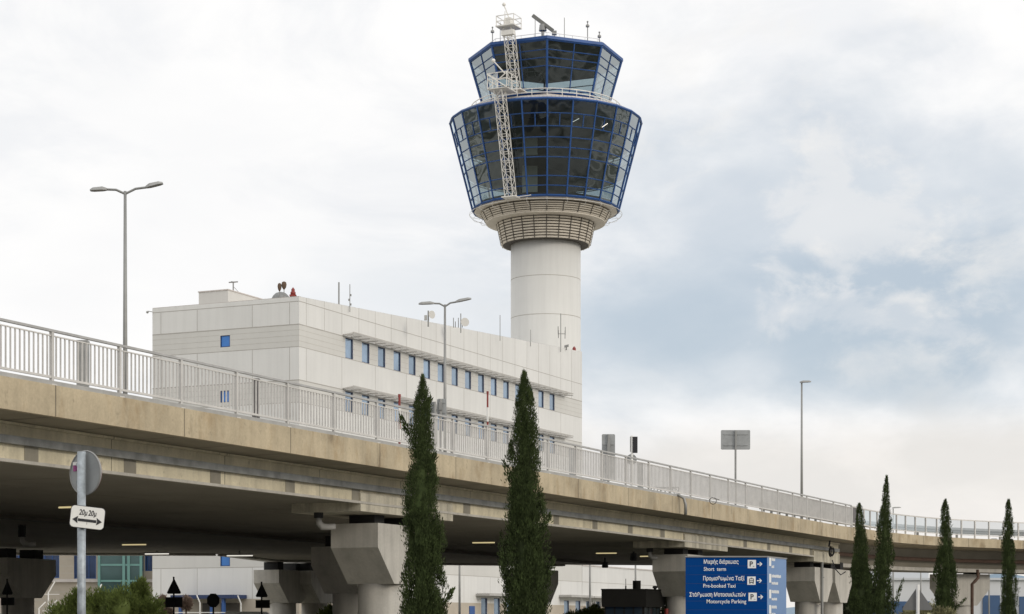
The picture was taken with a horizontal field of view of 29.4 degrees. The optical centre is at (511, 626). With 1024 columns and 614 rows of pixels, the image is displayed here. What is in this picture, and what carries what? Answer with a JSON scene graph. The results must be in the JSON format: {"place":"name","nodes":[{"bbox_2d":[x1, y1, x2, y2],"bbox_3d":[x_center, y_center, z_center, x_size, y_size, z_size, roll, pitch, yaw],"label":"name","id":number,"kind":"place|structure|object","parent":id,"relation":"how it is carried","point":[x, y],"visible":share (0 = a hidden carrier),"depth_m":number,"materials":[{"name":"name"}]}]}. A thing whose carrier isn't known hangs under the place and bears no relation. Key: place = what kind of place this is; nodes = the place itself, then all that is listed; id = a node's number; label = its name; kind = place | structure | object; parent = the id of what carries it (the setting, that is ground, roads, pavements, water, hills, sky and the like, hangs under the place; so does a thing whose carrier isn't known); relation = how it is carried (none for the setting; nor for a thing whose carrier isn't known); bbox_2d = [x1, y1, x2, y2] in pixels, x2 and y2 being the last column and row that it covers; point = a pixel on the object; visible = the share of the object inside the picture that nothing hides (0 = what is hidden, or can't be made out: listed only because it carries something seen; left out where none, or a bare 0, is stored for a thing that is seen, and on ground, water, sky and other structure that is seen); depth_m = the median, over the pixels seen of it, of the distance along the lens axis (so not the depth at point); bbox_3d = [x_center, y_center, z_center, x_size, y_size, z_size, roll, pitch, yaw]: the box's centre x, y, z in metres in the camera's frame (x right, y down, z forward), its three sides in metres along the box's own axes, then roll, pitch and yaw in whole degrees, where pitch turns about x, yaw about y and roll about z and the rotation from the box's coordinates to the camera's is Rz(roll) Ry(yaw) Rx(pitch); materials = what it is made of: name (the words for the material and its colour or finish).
{"place":"outdoors","nodes":[
{"label":"outdoors","id":0,"kind":"place"},
{"bbox_2d":[0,548,55,613],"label":"bridge pier","id":1,"kind":"structure","parent":0,"point":[29,575],"depth_m":101.30,"materials":[{"name":"concrete"}]},
{"bbox_2d":[0,555,151,613],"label":"terminal building","id":2,"kind":"structure","parent":0,"point":[108,571],"depth_m":165.25,"materials":[{"name":"beige stone"}]},
{"bbox_2d":[43,555,58,577],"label":"window","id":3,"kind":"structure","parent":2,"relation":"in","point":[52,557],"depth_m":165.52,"materials":[{"name":"blue glass"}]},
{"bbox_2d":[74,555,95,578],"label":"window","id":4,"kind":"structure","parent":2,"relation":"in","point":[90,560],"depth_m":165.60,"materials":[{"name":"blue glass"}]},
{"bbox_2d":[145,556,151,570],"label":"window","id":5,"kind":"structure","parent":2,"relation":"in","point":[148,559],"depth_m":165.72,"materials":[{"name":"blue glass"}]},
{"bbox_2d":[254,562,305,613],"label":"bridge pier","id":6,"kind":"structure","parent":0,"point":[280,581],"depth_m":122.37,"materials":[{"name":"concrete"}]},
{"bbox_2d":[299,563,331,613],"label":"bridge pier","id":7,"kind":"structure","parent":0,"point":[316,597],"depth_m":124.22,"materials":[{"name":"concrete"}]},
{"bbox_2d":[311,536,357,613],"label":"bridge pier","id":8,"kind":"structure","parent":0,"point":[328,572],"depth_m":86.86,"materials":[{"name":"concrete"}]},
{"bbox_2d":[152,296,593,613],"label":"office building","id":9,"kind":"structure","parent":0,"point":[374,355],"depth_m":148.24,"materials":[{"name":"concrete"}]},
{"bbox_2d":[202,603,239,613],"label":"door","id":10,"kind":"structure","parent":9,"relation":"in","point":[230,607],"depth_m":142.41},
{"bbox_2d":[220,390,228,402],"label":"window","id":11,"kind":"structure","parent":9,"relation":"in","point":[227,390],"depth_m":142.72,"materials":[{"name":"blue glass"}]},
{"bbox_2d":[220,556,229,565],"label":"window","id":12,"kind":"structure","parent":9,"relation":"in","point":[224,561],"depth_m":142.72,"materials":[{"name":"blue glass"}]},
{"bbox_2d":[220,335,229,346],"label":"window","id":13,"kind":"structure","parent":9,"relation":"in","point":[225,339],"depth_m":142.69,"materials":[{"name":"blue glass"}]},
{"bbox_2d":[198,289,261,303],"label":"roof penthouse","id":14,"kind":"object","parent":9,"relation":"on","point":[218,296],"visible":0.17,"depth_m":147.68,"materials":[{"name":"metal"}]},
{"bbox_2d":[272,292,288,297],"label":"radome","id":15,"kind":"object","parent":9,"relation":"on","point":[282,294],"visible":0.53,"depth_m":142.52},
{"bbox_2d":[345,391,352,411],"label":"window","id":16,"kind":"structure","parent":9,"relation":"in","point":[346,392],"depth_m":146.79,"materials":[{"name":"blue glass"}]},
{"bbox_2d":[345,338,352,358],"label":"window","id":17,"kind":"structure","parent":9,"relation":"in","point":[348,342],"depth_m":146.79,"materials":[{"name":"blue glass"}]},
{"bbox_2d":[362,395,368,415],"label":"window","id":18,"kind":"structure","parent":9,"relation":"in","point":[364,396],"depth_m":149.02,"materials":[{"name":"blue glass"}]},
{"bbox_2d":[362,342,368,363],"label":"window","id":19,"kind":"structure","parent":9,"relation":"in","point":[365,347],"depth_m":149.17,"materials":[{"name":"blue glass"}]},
{"bbox_2d":[378,398,384,418],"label":"window","id":20,"kind":"structure","parent":9,"relation":"in","point":[382,400],"depth_m":151.67,"materials":[{"name":"blue glass"}]},
{"bbox_2d":[378,347,384,367],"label":"window","id":21,"kind":"structure","parent":9,"relation":"in","point":[381,351],"depth_m":151.52,"materials":[{"name":"blue glass"}]},
{"bbox_2d":[394,351,399,370],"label":"window","id":22,"kind":"structure","parent":9,"relation":"in","point":[396,354],"depth_m":153.77,"materials":[{"name":"blue glass"}]},
{"bbox_2d":[409,355,414,374],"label":"window","id":23,"kind":"structure","parent":9,"relation":"in","point":[411,358],"depth_m":156.14,"materials":[{"name":"blue glass"}]},
{"bbox_2d":[423,359,429,378],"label":"window","id":24,"kind":"structure","parent":9,"relation":"in","point":[426,363],"depth_m":158.48,"materials":[{"name":"blue glass"}]},
{"bbox_2d":[424,311,434,326],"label":"roof aerial","id":25,"kind":"object","parent":9,"relation":"on","point":[431,314],"visible":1,"depth_m":153.40,"materials":[{"name":"metal"}]},
{"bbox_2d":[438,363,443,382],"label":"window","id":26,"kind":"structure","parent":9,"relation":"in","point":[440,366],"depth_m":160.82,"materials":[{"name":"blue glass"}]},
{"bbox_2d":[452,367,456,385],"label":"window","id":27,"kind":"structure","parent":9,"relation":"in","point":[454,370],"depth_m":163.15,"materials":[{"name":"blue glass"}]},
{"bbox_2d":[453,313,468,332],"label":"roof aerial","id":28,"kind":"object","parent":9,"relation":"on","point":[464,321],"visible":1,"depth_m":159.80,"materials":[{"name":"metal"}]},
{"bbox_2d":[465,370,470,388],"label":"window","id":29,"kind":"structure","parent":9,"relation":"in","point":[467,373],"depth_m":165.46,"materials":[{"name":"blue glass"}]},
{"bbox_2d":[478,374,483,392],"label":"window","id":30,"kind":"structure","parent":9,"relation":"in","point":[480,377],"depth_m":167.84,"materials":[{"name":"blue glass"}]},
{"bbox_2d":[481,598,486,613],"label":"window","id":31,"kind":"structure","parent":9,"relation":"in","point":[483,600],"depth_m":168.35,"materials":[{"name":"blue glass"}]},
{"bbox_2d":[491,377,495,395],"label":"window","id":32,"kind":"structure","parent":9,"relation":"in","point":[493,381],"depth_m":170.15,"materials":[{"name":"blue glass"}]},
{"bbox_2d":[494,598,498,613],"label":"window","id":33,"kind":"structure","parent":9,"relation":"in","point":[496,600],"depth_m":170.73,"materials":[{"name":"blue glass"}]},
{"bbox_2d":[503,381,507,398],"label":"window","id":34,"kind":"structure","parent":9,"relation":"in","point":[505,384],"depth_m":172.45,"materials":[{"name":"blue glass"}]},
{"bbox_2d":[538,390,542,407],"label":"window","id":35,"kind":"structure","parent":9,"relation":"in","point":[540,393],"depth_m":179.45,"materials":[{"name":"blue glass"}]},
{"bbox_2d":[550,394,553,410],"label":"window","id":36,"kind":"structure","parent":9,"relation":"in","point":[551,395],"depth_m":181.83,"materials":[{"name":"blue glass"}]},
{"bbox_2d":[558,313,565,351],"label":"roof aerial","id":37,"kind":"object","parent":9,"relation":"on","point":[560,333],"visible":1,"depth_m":182.97,"materials":[{"name":"metal"}]},
{"bbox_2d":[564,600,568,613],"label":"window","id":38,"kind":"structure","parent":9,"relation":"in","point":[566,603],"depth_m":185.01,"materials":[{"name":"blue glass"}]},
{"bbox_2d":[0,0,1023,607],"label":"sky","id":39,"kind":"structure","parent":0,"point":[829,194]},
{"bbox_2d":[582,565,661,608],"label":"building","id":40,"kind":"structure","parent":0,"point":[609,577],"depth_m":194.73,"materials":[{"name":"concrete"}]},
{"bbox_2d":[843,571,877,613],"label":"broad tree","id":41,"kind":"object","parent":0,"point":[846,609],"visible":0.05,"depth_m":134.51,"materials":[{"name":"green plant"}]},
{"bbox_2d":[786,574,1023,613],"bbox_3d":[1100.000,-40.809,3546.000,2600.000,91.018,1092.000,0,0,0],"label":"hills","id":42,"kind":"structure","parent":0,"point":[790,610],"depth_m":3160.12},
{"bbox_2d":[871,572,1023,613],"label":"cargo hall","id":43,"kind":"structure","parent":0,"point":[911,581],"depth_m":320.00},
{"bbox_2d":[891,601,929,613],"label":"dock door","id":44,"kind":"structure","parent":43,"relation":"in","point":[898,608],"depth_m":319.75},
{"bbox_2d":[983,595,999,613],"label":"dock door","id":45,"kind":"structure","parent":43,"relation":"in","point":[994,599],"depth_m":319.75,"materials":[{"name":"metal"}]},
{"bbox_2d":[1019,597,1023,613],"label":"dock door","id":46,"kind":"structure","parent":43,"relation":"in","point":[1021,599],"depth_m":319.75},
{"bbox_2d":[930,573,989,613],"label":"bridge pier","id":47,"kind":"structure","parent":0,"point":[981,585],"depth_m":138.82,"materials":[{"name":"concrete"}]},
{"bbox_2d":[970,569,979,613],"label":"downpipe","id":48,"kind":"object","parent":47,"relation":"attached to","point":[972,593],"visible":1,"depth_m":136.24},
{"label":"road","id":49,"kind":"structure","parent":0,"visible":0},
{"bbox_2d":[1,579,13,613],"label":"warning sign","id":50,"kind":"object","parent":49,"relation":"on","point":[7,591],"visible":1,"depth_m":88.00,"materials":[{"name":"metal"}]},
{"bbox_2d":[165,577,182,613],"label":"warning sign","id":51,"kind":"object","parent":49,"relation":"on","point":[173,601],"visible":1,"depth_m":88.00,"materials":[{"name":"metal"}]},
{"bbox_2d":[207,594,218,613],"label":"stop sign","id":52,"kind":"object","parent":49,"relation":"on","point":[212,600],"visible":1,"depth_m":89.95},
{"bbox_2d":[256,582,269,613],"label":"warning sign","id":53,"kind":"object","parent":49,"relation":"on","point":[261,593],"visible":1,"depth_m":92.00,"materials":[{"name":"metal"}]},
{"bbox_2d":[509,562,557,612],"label":"bridge pier","id":54,"kind":"structure","parent":49,"relation":"on","point":[554,581],"depth_m":122.58,"materials":[{"name":"concrete"}]},
{"bbox_2d":[563,601,603,613],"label":"green shrub","id":55,"kind":"object","parent":49,"relation":"on","point":[594,608],"visible":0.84,"depth_m":123.66,"materials":[{"name":"green plant"}]},
{"bbox_2d":[589,565,590,605],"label":"street lamp","id":56,"kind":"object","parent":49,"relation":"on","point":[589,585],"visible":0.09,"depth_m":149.93,"materials":[{"name":"metal"}]},
{"bbox_2d":[892,507,900,610],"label":"street lamp","id":57,"kind":"object","parent":49,"relation":"on","point":[893,572],"visible":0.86,"depth_m":199.95,"materials":[{"name":"metal"}]},
{"label":"ground","id":58,"kind":"structure","parent":0,"visible":0},
{"bbox_2d":[42,585,76,613],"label":"green shrub","id":59,"kind":"object","parent":58,"relation":"on","point":[67,607],"visible":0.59,"depth_m":127.96,"materials":[{"name":"green plant"}]},
{"bbox_2d":[71,575,168,613],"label":"green shrub","id":60,"kind":"object","parent":58,"relation":"on","point":[137,598],"visible":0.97,"depth_m":127.23,"materials":[{"name":"green plant"}]},
{"bbox_2d":[38,581,241,613],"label":"security fence","id":61,"kind":"object","parent":58,"relation":"on","point":[199,612],"visible":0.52,"depth_m":133.98,"materials":[{"name":"metal"}]},
{"bbox_2d":[158,594,193,613],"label":"oleander bush","id":62,"kind":"object","parent":58,"relation":"on","point":[188,603],"visible":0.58,"depth_m":129.80,"materials":[{"name":"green plant"}]},
{"bbox_2d":[224,612,268,613],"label":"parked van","id":63,"kind":"object","parent":58,"relation":"on","point":[246,613],"visible":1,"depth_m":112.10,"materials":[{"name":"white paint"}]},
{"bbox_2d":[316,602,331,613],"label":"green shrub","id":64,"kind":"object","parent":58,"relation":"on","point":[328,609],"visible":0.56,"depth_m":121.76,"materials":[{"name":"green plant"}]},
{"bbox_2d":[331,515,412,613],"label":"bridge pier","id":65,"kind":"structure","parent":58,"relation":"on","point":[369,551],"depth_m":67.49,"materials":[{"name":"concrete"}]},
{"bbox_2d":[0,371,853,565],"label":"road viaduct","id":66,"kind":"object","parent":65,"relation":"on","point":[177,479],"visible":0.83,"depth_m":67.64,"materials":[{"name":"concrete"}]},
{"bbox_2d":[18,525,35,546],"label":"drain pipe","id":67,"kind":"object","parent":66,"relation":"attached to","point":[22,533],"visible":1,"depth_m":79.90,"materials":[{"name":"plastic"}]},
{"bbox_2d":[76,340,89,386],"bbox_3d":[-11.066,-6.558,50.300,0.340,1.617,0.283,0,0,0],"label":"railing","id":68,"kind":"object","parent":66,"relation":"on","point":[87,341],"visible":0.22,"depth_m":50.19,"materials":[{"name":"metal"}]},
{"bbox_2d":[90,181,162,393],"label":"street lamp","id":69,"kind":"object","parent":66,"relation":"on","point":[125,193],"visible":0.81,"depth_m":71.94,"materials":[{"name":"metal"}]},
{"bbox_2d":[226,551,252,555],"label":"ceiling lamp","id":70,"kind":"object","parent":66,"relation":"hanging from","point":[239,554],"visible":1,"depth_m":106.95,"materials":[{"name":"white"}]},
{"bbox_2d":[252,378,259,417],"bbox_3d":[-7.612,-6.554,58.000,0.261,1.609,0.280,0,0,0],"label":"railing post","id":71,"kind":"object","parent":66,"relation":"on","point":[257,398],"visible":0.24,"depth_m":57.88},
{"bbox_2d":[314,512,335,529],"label":"drain pipe","id":72,"kind":"object","parent":66,"relation":"attached to","point":[320,524],"visible":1,"depth_m":65.91,"materials":[{"name":"plastic"}]},
{"bbox_2d":[398,394,400,443],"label":"hazard pole","id":73,"kind":"object","parent":66,"relation":"on","point":[399,399],"visible":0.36,"depth_m":72.97,"materials":[{"name":"metal"}]},
{"bbox_2d":[0,318,852,527],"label":"bridge railing","id":74,"kind":"object","parent":66,"relation":"on","point":[806,507],"visible":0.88,"depth_m":62.17,"materials":[{"name":"metal"}]},
{"bbox_2d":[430,402,435,441],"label":"sign board","id":75,"kind":"object","parent":66,"relation":"on","point":[434,406],"visible":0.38,"depth_m":81.88,"materials":[{"name":"metal"}]},
{"bbox_2d":[437,399,445,450],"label":"sign board","id":76,"kind":"object","parent":66,"relation":"on","point":[441,406],"visible":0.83,"depth_m":82.54,"materials":[{"name":"metal"}]},
{"bbox_2d":[419,297,470,451],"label":"street lamp","id":77,"kind":"object","parent":66,"relation":"on","point":[444,306],"visible":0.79,"depth_m":99.94,"materials":[{"name":"metal"}]},
{"bbox_2d":[486,391,488,459],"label":"hazard pole","id":78,"kind":"object","parent":66,"relation":"on","point":[487,392],"visible":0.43,"depth_m":83.98,"materials":[{"name":"metal"}]},
{"bbox_2d":[602,434,614,481],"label":"sign board","id":79,"kind":"object","parent":66,"relation":"on","point":[608,442],"visible":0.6,"depth_m":93.97,"materials":[{"name":"metal"}]},
{"bbox_2d":[627,436,637,485],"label":"traffic signal","id":80,"kind":"object","parent":66,"relation":"on","point":[633,444],"visible":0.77,"depth_m":95.94,"materials":[{"name":"white paint"}]},
{"bbox_2d":[630,551,636,560],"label":"hanging fixture","id":81,"kind":"object","parent":66,"relation":"hanging from","point":[633,555],"visible":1,"depth_m":107.86,"materials":[{"name":"black paint"}]},
{"bbox_2d":[647,548,657,559],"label":"drain pipe","id":82,"kind":"object","parent":66,"relation":"attached to","point":[650,555],"visible":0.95,"depth_m":95.90,"materials":[{"name":"plastic"}]},
{"bbox_2d":[677,494,686,514],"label":"conduit","id":83,"kind":"object","parent":66,"relation":"attached to","point":[684,502],"visible":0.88,"depth_m":88.94,"materials":[{"name":"metal"}]},
{"bbox_2d":[721,430,749,504],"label":"sign board","id":84,"kind":"object","parent":66,"relation":"on","point":[735,440],"visible":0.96,"depth_m":105.97,"materials":[{"name":"metal"}]},
{"bbox_2d":[828,541,845,574],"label":"cable coil","id":85,"kind":"object","parent":66,"relation":"hanging from","point":[831,548],"visible":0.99,"depth_m":116.56,"materials":[{"name":"black paint"}]},
{"bbox_2d":[759,502,1023,539],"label":"guard rail","id":86,"kind":"object","parent":66,"relation":"on","point":[953,529],"visible":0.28,"depth_m":133.42,"materials":[{"name":"metal"}]},
{"bbox_2d":[458,565,460,613],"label":"street lamp","id":87,"kind":"object","parent":58,"relation":"on","point":[459,596],"visible":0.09,"depth_m":139.95,"materials":[{"name":"metal"}]},
{"bbox_2d":[449,3,642,350],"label":"control tower","id":88,"kind":"structure","parent":58,"relation":"on","point":[545,155],"depth_m":207.35,"materials":[{"name":"white concrete"}]},
{"bbox_2d":[532,14,553,35],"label":"radar antenna","id":89,"kind":"object","parent":88,"relation":"on","point":[543,25],"visible":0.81,"depth_m":206.21,"materials":[{"name":"metal"}]},
{"bbox_2d":[601,579,664,613],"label":"guard booth","id":90,"kind":"object","parent":58,"relation":"on","point":[636,599],"visible":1,"depth_m":95.00,"materials":[{"name":"metal"}]},
{"bbox_2d":[604,607,643,613],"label":"window","id":91,"kind":"structure","parent":90,"relation":"in","point":[607,610],"depth_m":95.19,"materials":[{"name":"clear glass"}]},
{"bbox_2d":[644,607,660,613],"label":"window","id":92,"kind":"structure","parent":90,"relation":"in","point":[647,610],"depth_m":96.24,"materials":[{"name":"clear glass"}]},
{"bbox_2d":[652,548,702,613],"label":"bridge pier","id":93,"kind":"structure","parent":58,"relation":"on","point":[669,569],"depth_m":96.13,"materials":[{"name":"concrete"}]},
{"bbox_2d":[786,562,831,613],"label":"bridge pier","id":94,"kind":"structure","parent":58,"relation":"on","point":[803,583],"depth_m":116.83,"materials":[{"name":"concrete"}]},
{"bbox_2d":[819,562,823,613],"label":"downpipe","id":95,"kind":"object","parent":94,"relation":"attached to","point":[821,577],"visible":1,"depth_m":116.93,"materials":[{"name":"metal"}]},
{"bbox_2d":[823,562,851,613],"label":"bridge pier","id":96,"kind":"structure","parent":58,"relation":"on","point":[839,593],"depth_m":121.38,"materials":[{"name":"concrete"}]},
{"bbox_2d":[786,527,1023,573],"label":"curved ramp","id":97,"kind":"structure","parent":96,"relation":"on","point":[915,553],"depth_m":133.34,"materials":[{"name":"concrete"}]},
{"bbox_2d":[800,380,810,496],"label":"street lamp","id":98,"kind":"object","parent":97,"relation":"on","point":[801,469],"visible":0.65,"depth_m":130.94,"materials":[{"name":"metal"}]},
{"bbox_2d":[852,506,1023,539],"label":"ramp railing","id":99,"kind":"object","parent":97,"relation":"on","point":[871,518],"visible":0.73,"depth_m":127.37,"materials":[{"name":"metal"}]},
{"label":"road","id":100,"kind":"structure","parent":0,"visible":0},
{"bbox_2d":[69,450,105,613],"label":"road sign","id":101,"kind":"object","parent":100,"relation":"on","point":[85,473],"visible":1,"depth_m":26.95,"materials":[{"name":"metal"}]},
{"bbox_2d":[397,373,455,613],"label":"cypress tree","id":102,"kind":"object","parent":100,"relation":"on","point":[424,559],"visible":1,"depth_m":44.83,"materials":[{"name":"green plant"}]},
{"bbox_2d":[497,369,555,613],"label":"cypress tree","id":103,"kind":"object","parent":100,"relation":"on","point":[525,582],"visible":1,"depth_m":44.82,"materials":[{"name":"green plant"}]},
{"bbox_2d":[685,556,786,613],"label":"direction sign","id":104,"kind":"object","parent":100,"relation":"on","point":[735,584],"visible":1,"depth_m":60.00,"materials":[{"name":"metal"}]},
{"bbox_2d":[847,503,873,613],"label":"cypress tree","id":105,"kind":"object","parent":100,"relation":"on","point":[859,601],"visible":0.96,"depth_m":87.83,"materials":[{"name":"green plant"}]},
{"bbox_2d":[868,475,903,613],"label":"cypress tree","id":106,"kind":"object","parent":100,"relation":"on","point":[882,595],"visible":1,"depth_m":75.86,"materials":[{"name":"green plant"}]},
{"bbox_2d":[902,585,931,613],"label":"warning sign","id":107,"kind":"object","parent":100,"relation":"on","point":[917,601],"visible":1,"depth_m":60.00,"materials":[{"name":"metal"}]},
{"bbox_2d":[898,599,956,613],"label":"oleander bush","id":108,"kind":"object","parent":100,"relation":"on","point":[942,610],"visible":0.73,"depth_m":74.82,"materials":[{"name":"green plant"}]},
{"bbox_2d":[931,498,966,610],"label":"cypress tree","id":109,"kind":"object","parent":100,"relation":"on","point":[947,580],"visible":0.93,"depth_m":85.84,"materials":[{"name":"green plant"}]},
{"bbox_2d":[998,499,1018,613],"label":"cypress tree","id":110,"kind":"object","parent":100,"relation":"on","point":[1008,604],"visible":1,"depth_m":85.86,"materials":[{"name":"green plant"}]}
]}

